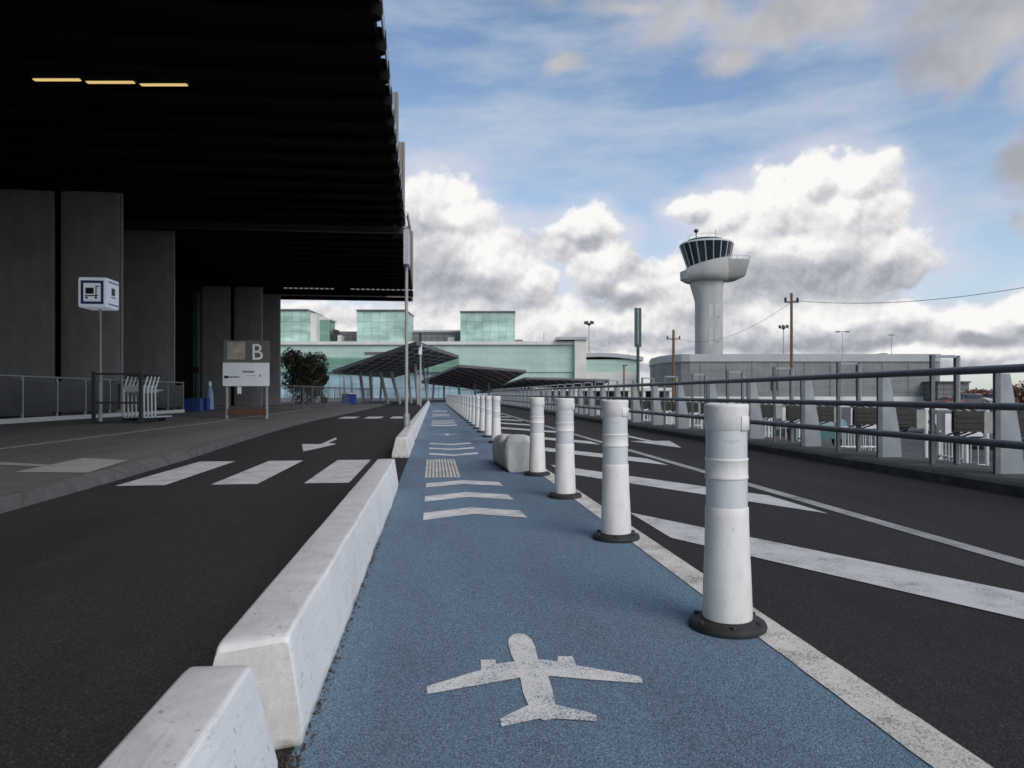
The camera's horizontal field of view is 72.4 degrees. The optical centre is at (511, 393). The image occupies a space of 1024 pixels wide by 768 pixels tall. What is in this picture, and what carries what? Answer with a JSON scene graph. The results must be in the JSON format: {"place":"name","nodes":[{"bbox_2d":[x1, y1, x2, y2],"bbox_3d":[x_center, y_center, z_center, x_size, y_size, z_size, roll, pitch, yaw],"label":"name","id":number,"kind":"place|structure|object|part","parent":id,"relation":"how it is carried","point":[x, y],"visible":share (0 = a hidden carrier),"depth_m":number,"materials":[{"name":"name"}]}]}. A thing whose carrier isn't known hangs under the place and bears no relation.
{"place":"outdoors","nodes":[
{"label":"outdoors","id":0,"kind":"place"},
{"bbox_2d":[0,399,396,493],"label":"pavement","id":1,"kind":"structure","parent":0,"point":[134,447],"depth_m":15.04,"materials":[{"name":"concrete"}]},
{"bbox_2d":[0,374,184,423],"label":"forecourt railing","id":2,"kind":"object","parent":1,"relation":"on","point":[22,396],"visible":0.88,"depth_m":23.39,"materials":[{"name":"metal"}]},
{"bbox_2d":[78,277,118,420],"bbox_3d":[-12.474,-1.292,21.139,0.828,4.346,0.860,0,0,-6],"label":"trolley sign","id":3,"kind":"object","parent":1,"relation":"on","point":[100,294],"visible":0.91,"depth_m":20.79,"materials":[{"name":"grey paint"}]},
{"bbox_2d":[91,371,142,423],"bbox_3d":[-11.769,0.107,20.875,1.420,1.550,0.100,0,0,-6],"label":"trolley bay frame","id":4,"kind":"object","parent":1,"relation":"on","point":[93,397],"visible":1,"depth_m":20.83,"materials":[{"name":"metal"}]},
{"bbox_2d":[121,375,153,422],"bbox_3d":[-11.530,0.143,21.920,0.778,1.474,1.150,0,0,6],"label":"luggage trolley","id":5,"kind":"object","parent":1,"relation":"on","point":[130,388],"visible":0.73,"depth_m":21.45,"materials":[{"name":"metal"}]},
{"bbox_2d":[126,375,158,422],"bbox_3d":[-11.518,0.143,22.123,0.778,1.474,1.150,0,0,6],"label":"luggage trolley","id":6,"kind":"object","parent":1,"relation":"on","point":[147,390],"visible":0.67,"depth_m":21.64,"materials":[{"name":"metal"}]},
{"bbox_2d":[130,375,161,421],"bbox_3d":[-11.505,0.143,22.325,0.778,1.474,1.150,0,0,6],"label":"luggage trolley","id":7,"kind":"object","parent":1,"relation":"on","point":[151,391],"visible":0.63,"depth_m":21.86,"materials":[{"name":"metal"}]},
{"bbox_2d":[134,375,171,421],"bbox_3d":[-11.492,0.143,22.528,0.778,1.474,1.150,0,0,6],"label":"luggage trolley","id":8,"kind":"object","parent":1,"relation":"on","point":[156,417],"visible":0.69,"depth_m":22.06,"materials":[{"name":"metal"}]},
{"bbox_2d":[0,408,314,472],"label":"pavement line","id":9,"kind":"object","parent":1,"relation":"on","point":[86,465],"visible":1,"depth_m":9.15,"materials":[{"name":"paint"}]},
{"bbox_2d":[184,399,192,410],"bbox_3d":[-16.149,0.540,34.990,0.340,0.620,0.520,0,0,-6],"label":"crate","id":10,"kind":"object","parent":1,"relation":"on","point":[188,404],"visible":0.76,"depth_m":34.76,"materials":[{"name":"blue plastic"}]},
{"bbox_2d":[192,399,202,410],"bbox_3d":[-15.699,0.540,34.990,0.380,0.620,0.520,0,0,-6],"label":"crate","id":11,"kind":"object","parent":1,"relation":"on","point":[197,404],"visible":1,"depth_m":34.76,"materials":[{"name":"blue plastic"}]},
{"bbox_2d":[201,398,209,409],"bbox_3d":[-16.255,0.540,37.178,0.320,0.620,0.520,0,0,-6],"label":"crate","id":12,"kind":"object","parent":1,"relation":"on","point":[206,403],"visible":0.86,"depth_m":36.95,"materials":[{"name":"blue plastic"}]},
{"bbox_2d":[0,0,414,415],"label":"terminal building","id":13,"kind":"structure","parent":1,"relation":"on","point":[246,181],"depth_m":26.17,"materials":[{"name":"metal"}]},
{"bbox_2d":[30,74,83,80],"bbox_3d":[-11.121,-7.732,17.109,1.225,0.135,0.140,0,0,0],"label":"ceiling lamp","id":14,"kind":"object","parent":13,"relation":"attached to","point":[57,77],"visible":1,"depth_m":17.04,"materials":[{"name":"yellow"}]},
{"bbox_2d":[84,76,137,83],"bbox_3d":[-9.892,-7.732,17.246,1.258,0.135,0.140,0,0,0],"label":"ceiling lamp","id":15,"kind":"object","parent":13,"relation":"attached to","point":[111,79],"visible":1,"depth_m":17.18,"materials":[{"name":"yellow"}]},
{"bbox_2d":[138,79,189,85],"bbox_3d":[-8.643,-7.732,17.386,1.243,0.135,0.140,0,0,0],"label":"ceiling lamp","id":16,"kind":"object","parent":13,"relation":"hanging from","point":[163,82],"visible":1,"depth_m":17.32,"materials":[{"name":"yellow"}]},
{"bbox_2d":[223,340,269,418],"bbox_3d":[-9.691,-0.521,25.553,1.636,2.858,0.132,0,0,-6],"label":"information sign","id":17,"kind":"object","parent":1,"relation":"on","point":[246,363],"visible":1,"depth_m":25.51,"materials":[{"name":"white metal"}]},
{"bbox_2d":[205,384,371,408],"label":"baluster railing","id":18,"kind":"object","parent":1,"relation":"on","point":[303,400],"visible":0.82,"depth_m":45.95,"materials":[{"name":"metal"}]},
{"bbox_2d":[342,393,356,404],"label":"crate","id":19,"kind":"object","parent":1,"relation":"on","point":[351,398],"visible":0.75,"depth_m":59.62,"materials":[{"name":"blue plastic"}]},
{"bbox_2d":[206,381,213,408],"bbox_3d":[-16.886,0.070,39.083,0.520,1.560,0.507,0,0,-6],"label":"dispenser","id":20,"kind":"object","parent":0,"point":[209,392],"visible":0.86,"depth_m":38.97,"materials":[{"name":"blue plastic"}]},
{"bbox_2d":[0,400,1023,767],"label":"road","id":21,"kind":"structure","parent":0,"point":[122,608],"depth_m":4.16,"materials":[{"name":"black asphalt"}]},
{"bbox_2d":[98,665,277,767],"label":"concrete barrier","id":22,"kind":"object","parent":21,"relation":"on","point":[205,717],"visible":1,"depth_m":1.59,"materials":[{"name":"white concrete"}]},
{"bbox_2d":[0,400,401,513],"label":"kerb","id":23,"kind":"structure","parent":21,"relation":"on","point":[14,500],"depth_m":8.79,"materials":[{"name":"concrete"}]},
{"bbox_2d":[116,460,369,485],"bbox_3d":[-3.392,1.049,9.583,2.620,0.001,2.900,0,0,-6],"label":"zebra crossing","id":24,"kind":"object","parent":21,"relation":"on","point":[342,471],"visible":1,"depth_m":9.24,"materials":[{"name":"white paint"}]},
{"bbox_2d":[213,459,397,749],"bbox_3d":[-1.079,0.881,4.865,0.299,0.339,5.791,0,0,-6],"label":"concrete barrier","id":25,"kind":"object","parent":21,"relation":"on","point":[282,638],"visible":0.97,"depth_m":2.52,"materials":[{"name":"white concrete"}]},
{"bbox_2d":[302,438,335,450],"bbox_3d":[-4.058,1.049,14.838,0.724,0.001,4.157,0,0,-6],"label":"lane arrow","id":26,"kind":"object","parent":21,"relation":"on","point":[306,447],"visible":1,"depth_m":14.26,"materials":[{"name":"white paint"}]},
{"bbox_2d":[338,417,402,418],"bbox_3d":[-6.100,1.049,31.267,3.000,0.001,2.500,0,0,-6],"label":"zebra crossing","id":27,"kind":"object","parent":21,"relation":"on","point":[366,417],"visible":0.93,"depth_m":31.25,"materials":[{"name":"white paint"}]},
{"bbox_2d":[332,341,458,404],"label":"slatted canopy","id":28,"kind":"object","parent":21,"relation":"on","point":[389,364],"visible":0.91,"depth_m":72.00,"materials":[{"name":"grey metal"}]},
{"bbox_2d":[392,427,414,457],"bbox_3d":[-2.034,0.880,13.281,0.294,0.339,3.550,0,0,-6],"label":"concrete barrier","id":29,"kind":"object","parent":21,"relation":"on","point":[404,443],"visible":1,"depth_m":11.53,"materials":[{"name":"white concrete"}]},
{"bbox_2d":[403,229,409,428],"bbox_3d":[-2.318,-1.250,15.388,0.150,4.600,0.600,0,0,-6],"label":"sign post","id":30,"kind":"object","parent":21,"relation":"on","point":[406,264],"visible":0.85,"depth_m":15.30,"materials":[{"name":"metal"}]},
{"bbox_2d":[410,417,420,439],"bbox_3d":[-2.636,0.880,18.673,0.290,0.339,5.700,0,0,-6],"label":"concrete barrier","id":31,"kind":"object","parent":21,"relation":"on","point":[415,424],"visible":0.64,"depth_m":17.61,"materials":[{"name":"white concrete"}]},
{"bbox_2d":[414,412,422,425],"bbox_3d":[-3.276,0.880,24.417,0.291,0.339,5.700,0,0,-6],"label":"concrete barrier","id":32,"kind":"object","parent":21,"relation":"on","point":[419,415],"visible":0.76,"depth_m":23.97,"materials":[{"name":"white concrete"}]},
{"bbox_2d":[419,333,421,405],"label":"sign post","id":33,"kind":"object","parent":21,"relation":"on","point":[420,340],"visible":0.97,"depth_m":59.42,"materials":[{"name":"grey metal"}]},
{"bbox_2d":[419,409,424,419],"bbox_3d":[-3.916,0.880,30.162,0.291,0.340,5.700,0,0,-6],"label":"concrete barrier","id":34,"kind":"object","parent":21,"relation":"on","point":[422,411],"visible":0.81,"depth_m":30.15,"materials":[{"name":"white concrete"}]},
{"bbox_2d":[628,436,680,447],"bbox_3d":[2.960,1.049,16.781,0.900,0.001,6.300,0,0,-6],"label":"lane arrow","id":35,"kind":"object","parent":21,"relation":"on","point":[668,443],"visible":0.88,"depth_m":15.14,"materials":[{"name":"white paint"}]},
{"bbox_2d":[500,414,1023,618],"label":"hatched road marking","id":36,"kind":"object","parent":21,"relation":"on","point":[986,597],"visible":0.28,"depth_m":4.28,"materials":[{"name":"white paint"}]},
{"bbox_2d":[501,413,1023,566],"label":"lane line","id":37,"kind":"object","parent":21,"relation":"on","point":[1006,558],"depth_m":5.76,"materials":[{"name":"grey paint"}]},
{"bbox_2d":[286,402,933,767],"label":"path","id":38,"kind":"structure","parent":0,"point":[443,599],"depth_m":2.77,"materials":[{"name":"blue asphalt"}]},
{"bbox_2d":[277,488,399,767],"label":"leaf litter","id":39,"kind":"object","parent":38,"relation":"on","point":[294,748],"visible":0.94,"depth_m":2.22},
{"bbox_2d":[432,410,448,415],"bbox_3d":[-3.957,1.046,38.650,0.875,0.001,11.700,0,0,-6],"label":"farthest chevron marking","id":40,"kind":"object","parent":38,"relation":"on","point":[440,414],"visible":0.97,"depth_m":35.72,"materials":[{"name":"white paint"}]},
{"bbox_2d":[425,459,459,477],"bbox_3d":[-1.008,1.046,10.000,0.442,0.007,2.400,0,0,-6],"label":"tactile strip marking","id":41,"kind":"object","parent":38,"relation":"on","point":[434,462],"visible":1,"depth_m":9.79,"materials":[{"name":"white paint"}]},
{"bbox_2d":[431,420,456,425],"bbox_3d":[-2.469,1.046,25.297,0.875,0.001,5.030,0,0,-6],"label":"distant chevron marking","id":42,"kind":"object","parent":38,"relation":"on","point":[444,423],"visible":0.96,"depth_m":24.82,"materials":[{"name":"white paint"}]},
{"bbox_2d":[429,443,478,455],"bbox_3d":[-1.147,1.046,13.431,0.875,0.001,3.250,0,0,-6],"label":"facing chevron marking","id":43,"kind":"object","parent":38,"relation":"on","point":[452,449],"visible":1,"depth_m":13.19,"materials":[{"name":"white paint"}]},
{"bbox_2d":[456,395,458,413],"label":"delineator post","id":44,"kind":"object","parent":38,"relation":"on","point":[457,403],"visible":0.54,"depth_m":37.39,"materials":[{"name":"white plastic"}]},
{"bbox_2d":[459,395,461,415],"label":"delineator post","id":45,"kind":"object","parent":38,"relation":"on","point":[460,404],"visible":0.45,"depth_m":33.31,"materials":[{"name":"white plastic"}]},
{"bbox_2d":[460,395,463,417],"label":"delineator post","id":46,"kind":"object","parent":38,"relation":"on","point":[462,412],"visible":0.48,"depth_m":31.26,"materials":[{"name":"white plastic"}]},
{"bbox_2d":[462,395,465,418],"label":"delineator post","id":47,"kind":"object","parent":38,"relation":"on","point":[464,415],"visible":0.45,"depth_m":29.23,"materials":[{"name":"white plastic"}]},
{"bbox_2d":[464,395,468,420],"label":"delineator post","id":48,"kind":"object","parent":38,"relation":"on","point":[467,402],"visible":0.54,"depth_m":27.19,"materials":[{"name":"white plastic"}]},
{"bbox_2d":[466,395,471,422],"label":"delineator post","id":49,"kind":"object","parent":38,"relation":"on","point":[470,409],"visible":0.47,"depth_m":25.15,"materials":[{"name":"white plastic"}]},
{"bbox_2d":[469,395,474,425],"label":"delineator post","id":50,"kind":"object","parent":38,"relation":"on","point":[473,412],"visible":0.6,"depth_m":23.11,"materials":[{"name":"white plastic"}]},
{"bbox_2d":[423,480,525,519],"bbox_3d":[-0.450,1.046,7.179,0.875,0.001,2.670,0,0,-6],"label":"chevron marking","id":51,"kind":"object","parent":38,"relation":"on","point":[464,511],"visible":1,"depth_m":6.94,"materials":[{"name":"white paint"}]},
{"bbox_2d":[473,395,480,428],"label":"delineator post","id":52,"kind":"object","parent":38,"relation":"on","point":[477,406],"visible":0.62,"depth_m":21.08,"materials":[{"name":"white plastic"}]},
{"bbox_2d":[477,396,484,432],"bbox_3d":[-0.791,0.544,19.131,0.342,1.003,0.342,0,0,-23],"label":"delineator post","id":53,"kind":"object","parent":38,"relation":"on","point":[482,416],"visible":0.79,"depth_m":19.04,"materials":[{"name":"white plastic"}]},
{"bbox_2d":[482,396,491,436],"bbox_3d":[-0.571,0.544,17.093,0.342,1.003,0.342,0,0,-33],"label":"delineator post","id":54,"kind":"object","parent":38,"relation":"on","point":[488,416],"visible":0.8,"depth_m":17.01,"materials":[{"name":"white plastic"}]},
{"bbox_2d":[488,396,500,442],"bbox_3d":[-0.341,0.544,15.049,0.342,1.003,0.342,-1,1,-26],"label":"delineator post","id":55,"kind":"object","parent":38,"relation":"on","point":[496,425],"visible":0.72,"depth_m":14.96,"materials":[{"name":"white plastic"}]},
{"bbox_2d":[492,434,529,471],"bbox_3d":[-0.008,0.801,10.151,0.404,0.498,1.480,0,0,-9],"label":"concrete block","id":56,"kind":"object","parent":38,"relation":"on","point":[510,452],"depth_m":9.43,"materials":[{"name":"white concrete"}]},
{"bbox_2d":[427,633,642,725],"bbox_3d":[0.090,1.046,2.572,0.676,0.001,0.750,0,0,34],"label":"airplane marking","id":57,"kind":"object","parent":38,"relation":"on","point":[529,669],"visible":1,"depth_m":2.58,"materials":[{"name":"white paint"}]},
{"bbox_2d":[524,397,549,475],"bbox_3d":[0.325,0.544,9.071,0.342,1.003,0.342,0,0,-35],"label":"delineator post","id":58,"kind":"object","parent":38,"relation":"on","point":[537,466],"visible":1,"depth_m":8.99,"materials":[{"name":"white plastic"}]},
{"bbox_2d":[548,398,581,498],"bbox_3d":[0.538,0.544,7.120,0.342,1.003,0.342,0,0,-31],"label":"delineator post","id":59,"kind":"object","parent":38,"relation":"on","point":[564,485],"visible":1,"depth_m":7.04,"materials":[{"name":"white plastic"}]},
{"bbox_2d":[593,400,639,542],"bbox_3d":[0.751,0.544,5.084,0.342,1.003,0.342,-1,0,-6],"label":"delineator post","id":60,"kind":"object","parent":38,"relation":"on","point":[615,517],"visible":1,"depth_m":5.00,"materials":[{"name":"white plastic"}]},
{"bbox_2d":[445,402,992,767],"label":"edge line","id":61,"kind":"object","parent":38,"relation":"on","point":[924,740],"visible":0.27,"depth_m":2.49,"materials":[{"name":"white paint"}]},
{"bbox_2d":[688,403,767,638],"bbox_3d":[0.968,0.544,3.155,0.342,1.003,0.342,0,0,-6],"label":"delineator post","id":62,"kind":"object","parent":38,"relation":"on","point":[726,611],"visible":1,"depth_m":3.07,"materials":[{"name":"white plastic"}]},
{"bbox_2d":[281,398,1017,465],"bbox_3d":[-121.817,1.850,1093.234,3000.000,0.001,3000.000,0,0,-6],"label":"ground","id":63,"kind":"structure","parent":0,"point":[910,447],"depth_m":25.64,"materials":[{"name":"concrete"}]},
{"bbox_2d":[281,347,328,403],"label":"tree","id":64,"kind":"object","parent":63,"relation":"on","point":[309,370],"visible":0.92,"depth_m":60.99,"materials":[{"name":"green plant"}]},
{"bbox_2d":[314,375,329,403],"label":"tree","id":65,"kind":"object","parent":63,"relation":"on","point":[324,381],"visible":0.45,"depth_m":64.03,"materials":[{"name":"green plant"}]},
{"bbox_2d":[281,309,643,397],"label":"glass terminal","id":66,"kind":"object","parent":63,"relation":"on","point":[483,338],"visible":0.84,"depth_m":165.30,"materials":[{"name":"glass"}]},
{"bbox_2d":[586,360,635,371],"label":"wing windows","id":67,"kind":"structure","parent":66,"relation":"in","point":[591,365],"depth_m":165.00,"materials":[{"name":"green glass"}]},
{"bbox_2d":[421,365,525,399],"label":"slatted canopy","id":68,"kind":"object","parent":63,"relation":"on","point":[475,378],"visible":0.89,"depth_m":110.94,"materials":[{"name":"grey metal"}]},
{"bbox_2d":[476,377,608,392],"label":"slatted canopy","id":69,"kind":"object","parent":63,"relation":"on","point":[527,382],"visible":0.52,"depth_m":127.86,"materials":[{"name":"grey metal"}]},
{"bbox_2d":[584,321,593,325],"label":"floodlight mast","id":70,"kind":"object","parent":63,"relation":"on","point":[588,324],"visible":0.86,"depth_m":214.70,"materials":[{"name":"grey metal"}]},
{"bbox_2d":[532,388,671,405],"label":"white kiosk row","id":71,"kind":"object","parent":63,"relation":"on","point":[646,392],"visible":0.14,"depth_m":100.10,"materials":[{"name":"metal"}]},
{"bbox_2d":[622,365,627,378],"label":"lamp post","id":72,"kind":"object","parent":63,"relation":"on","point":[624,371],"visible":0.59,"depth_m":99.93,"materials":[{"name":"metal"}]},
{"bbox_2d":[634,308,640,396],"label":"banner mast","id":73,"kind":"object","parent":63,"relation":"on","point":[637,328],"visible":0.91,"depth_m":57.88,"materials":[{"name":"metal"}]},
{"bbox_2d":[643,400,669,423],"bbox_3d":[5.288,1.024,25.643,1.072,1.651,0.072,0,0,-14],"label":"white guard frame","id":74,"kind":"object","parent":63,"relation":"on","point":[650,416],"visible":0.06,"depth_m":25.56,"materials":[{"name":"paint"}]},
{"bbox_2d":[645,411,673,424],"bbox_3d":[8.426,1.120,38.158,1.840,1.460,4.280,0,0,-4],"label":"parked car","id":75,"kind":"object","parent":63,"relation":"on","point":[672,420],"visible":0.06,"depth_m":36.03,"materials":[{"name":"paint"}]},
{"bbox_2d":[667,330,679,397],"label":"timber pole","id":76,"kind":"object","parent":63,"relation":"on","point":[673,361],"visible":0.91,"depth_m":94.85,"materials":[{"name":"wood"}]},
{"bbox_2d":[674,412,701,428],"bbox_3d":[6.151,1.024,24.482,1.072,1.651,0.072,0,0,-12],"label":"white guard frame","id":77,"kind":"object","parent":63,"relation":"on","point":[697,413],"visible":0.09,"depth_m":24.55,"materials":[{"name":"paint"}]},
{"bbox_2d":[688,401,723,428],"bbox_3d":[5.747,1.024,20.663,1.072,1.651,0.072,0,0,3],"label":"white guard frame","id":78,"kind":"object","parent":63,"relation":"on","point":[698,419],"visible":0.02,"depth_m":20.66,"materials":[{"name":"paint"}]},
{"bbox_2d":[679,229,749,353],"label":"control tower","id":79,"kind":"structure","parent":63,"relation":"on","point":[711,269],"depth_m":225.76,"materials":[{"name":"concrete"}]},
{"bbox_2d":[500,403,1023,496],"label":"parapet kerb","id":80,"kind":"structure","parent":63,"relation":"on","point":[975,476],"depth_m":9.71,"materials":[{"name":"concrete"}]},
{"bbox_2d":[485,355,1023,473],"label":"metal railing","id":81,"kind":"object","parent":80,"relation":"on","point":[1003,422],"visible":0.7,"depth_m":10.93,"materials":[{"name":"grey metal"}]},
{"bbox_2d":[763,403,765,436],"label":"white guard frame","id":82,"kind":"object","parent":63,"relation":"on","point":[764,427],"visible":0.07,"depth_m":18.24,"materials":[{"name":"paint"}]},
{"bbox_2d":[766,418,771,437],"bbox_3d":[6.735,1.024,19.516,1.072,1.651,0.072,0,0,1],"label":"white guard frame","id":83,"kind":"object","parent":63,"relation":"on","point":[770,429],"visible":0.13,"depth_m":19.50,"materials":[{"name":"paint"}]},
{"bbox_2d":[767,404,799,440],"bbox_3d":[6.259,1.024,15.690,1.072,1.651,0.072,0,0,5],"label":"white guard frame","id":84,"kind":"object","parent":63,"relation":"on","point":[783,418],"visible":0.04,"depth_m":15.68,"materials":[{"name":"paint"}]},
{"bbox_2d":[778,325,788,353],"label":"floodlight mast","id":85,"kind":"object","parent":63,"relation":"on","point":[783,327],"visible":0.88,"depth_m":259.84,"materials":[{"name":"grey metal"}]},
{"bbox_2d":[784,293,798,368],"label":"timber pole","id":86,"kind":"object","parent":63,"relation":"on","point":[791,301],"visible":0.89,"depth_m":59.90,"materials":[{"name":"wood"}]},
{"bbox_2d":[676,303,789,341],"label":"overhead wire","id":87,"kind":"object","parent":86,"relation":"attached to","point":[741,331],"visible":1,"depth_m":70.47,"materials":[{"name":"black metal"}]},
{"bbox_2d":[793,287,1023,302],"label":"overhead wire","id":88,"kind":"object","parent":86,"relation":"attached to","point":[922,300],"visible":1,"depth_m":52.09,"materials":[{"name":"black metal"}]},
{"bbox_2d":[649,353,940,401],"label":"grey hall","id":89,"kind":"structure","parent":63,"relation":"on","point":[714,366],"depth_m":140.00,"materials":[{"name":"metal"}]},
{"bbox_2d":[922,381,970,398],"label":"dark shed","id":90,"kind":"structure","parent":89,"relation":"attached to","point":[943,388],"depth_m":135.00,"materials":[{"name":"metal"}]},
{"bbox_2d":[797,423,799,440],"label":"white guard frame","id":91,"kind":"object","parent":63,"relation":"on","point":[798,434],"visible":0.06,"depth_m":17.52,"materials":[{"name":"paint"}]},
{"bbox_2d":[776,406,847,445],"bbox_3d":[10.697,1.120,25.990,1.840,1.460,4.280,0,0,4],"label":"parked car","id":92,"kind":"object","parent":63,"relation":"on","point":[827,435],"visible":0.17,"depth_m":23.92,"materials":[{"name":"paint"}]},
{"bbox_2d":[835,331,849,399],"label":"floodlight mast","id":93,"kind":"object","parent":63,"relation":"on","point":[842,358],"visible":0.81,"depth_m":119.95,"materials":[{"name":"grey metal"}]},
{"bbox_2d":[834,406,875,450],"bbox_3d":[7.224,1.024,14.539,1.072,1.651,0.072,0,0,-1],"label":"white guard frame","id":94,"kind":"object","parent":63,"relation":"on","point":[865,446],"visible":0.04,"depth_m":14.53,"materials":[{"name":"paint"}]},
{"bbox_2d":[935,397,966,401],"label":"parked car","id":95,"kind":"object","parent":63,"relation":"on","point":[945,399],"visible":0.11,"depth_m":95.27,"materials":[{"name":"paint"}]},
{"bbox_2d":[937,411,968,462],"bbox_3d":[7.581,1.024,12.064,0.072,1.651,1.072,0,0,9],"label":"white guard frame","id":96,"kind":"object","parent":63,"relation":"on","point":[940,429],"visible":0.17,"depth_m":12.35,"materials":[{"name":"paint"}]},
{"bbox_2d":[922,408,988,465],"bbox_3d":[6.801,1.024,10.719,1.072,1.651,0.072,0,0,-6],"label":"white guard frame","id":97,"kind":"object","parent":63,"relation":"on","point":[946,423],"visible":0.13,"depth_m":10.69,"materials":[{"name":"paint"}]},
{"bbox_2d":[952,394,988,402],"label":"parked car","id":98,"kind":"object","parent":63,"relation":"on","point":[970,397],"visible":0.25,"depth_m":102.93,"materials":[{"name":"paint"}]},
{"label":"side window","id":99,"kind":"part","parent":98,"relation":"part of","materials":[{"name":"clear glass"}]},
{"bbox_2d":[960,388,992,397],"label":"shrub","id":100,"kind":"object","parent":63,"relation":"on","point":[981,391],"visible":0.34,"depth_m":123.62,"materials":[{"name":"brown plant"}]},
{"bbox_2d":[976,394,992,402],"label":"parked car","id":101,"kind":"object","parent":63,"relation":"on","point":[985,397],"visible":0.1,"depth_m":111.07,"materials":[{"name":"paint"}]},
{"bbox_2d":[960,410,1023,445],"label":"parked car","id":102,"kind":"object","parent":63,"relation":"on","point":[990,435],"depth_m":23.06,"materials":[{"name":"paint"}]},
{"bbox_2d":[990,386,1021,402],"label":"shrub","id":103,"kind":"object","parent":63,"relation":"on","point":[1016,397],"visible":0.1,"depth_m":123.78,"materials":[{"name":"brown plant"}]},
{"bbox_2d":[1012,381,1023,402],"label":"shrub","id":104,"kind":"object","parent":63,"relation":"on","point":[1020,388],"visible":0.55,"depth_m":123.91,"materials":[{"name":"brown plant"}]},
{"bbox_2d":[281,0,1023,390],"label":"sky","id":105,"kind":"structure","parent":0,"point":[561,156],"materials":[{"name":"blue"}]},
{"bbox_2d":[899,407,936,433],"bbox_3d":[20.410,1.120,33.465,4.280,1.460,1.840,0,0,-11],"label":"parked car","id":106,"kind":"object","parent":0,"point":[928,420],"visible":0.05,"depth_m":32.53,"materials":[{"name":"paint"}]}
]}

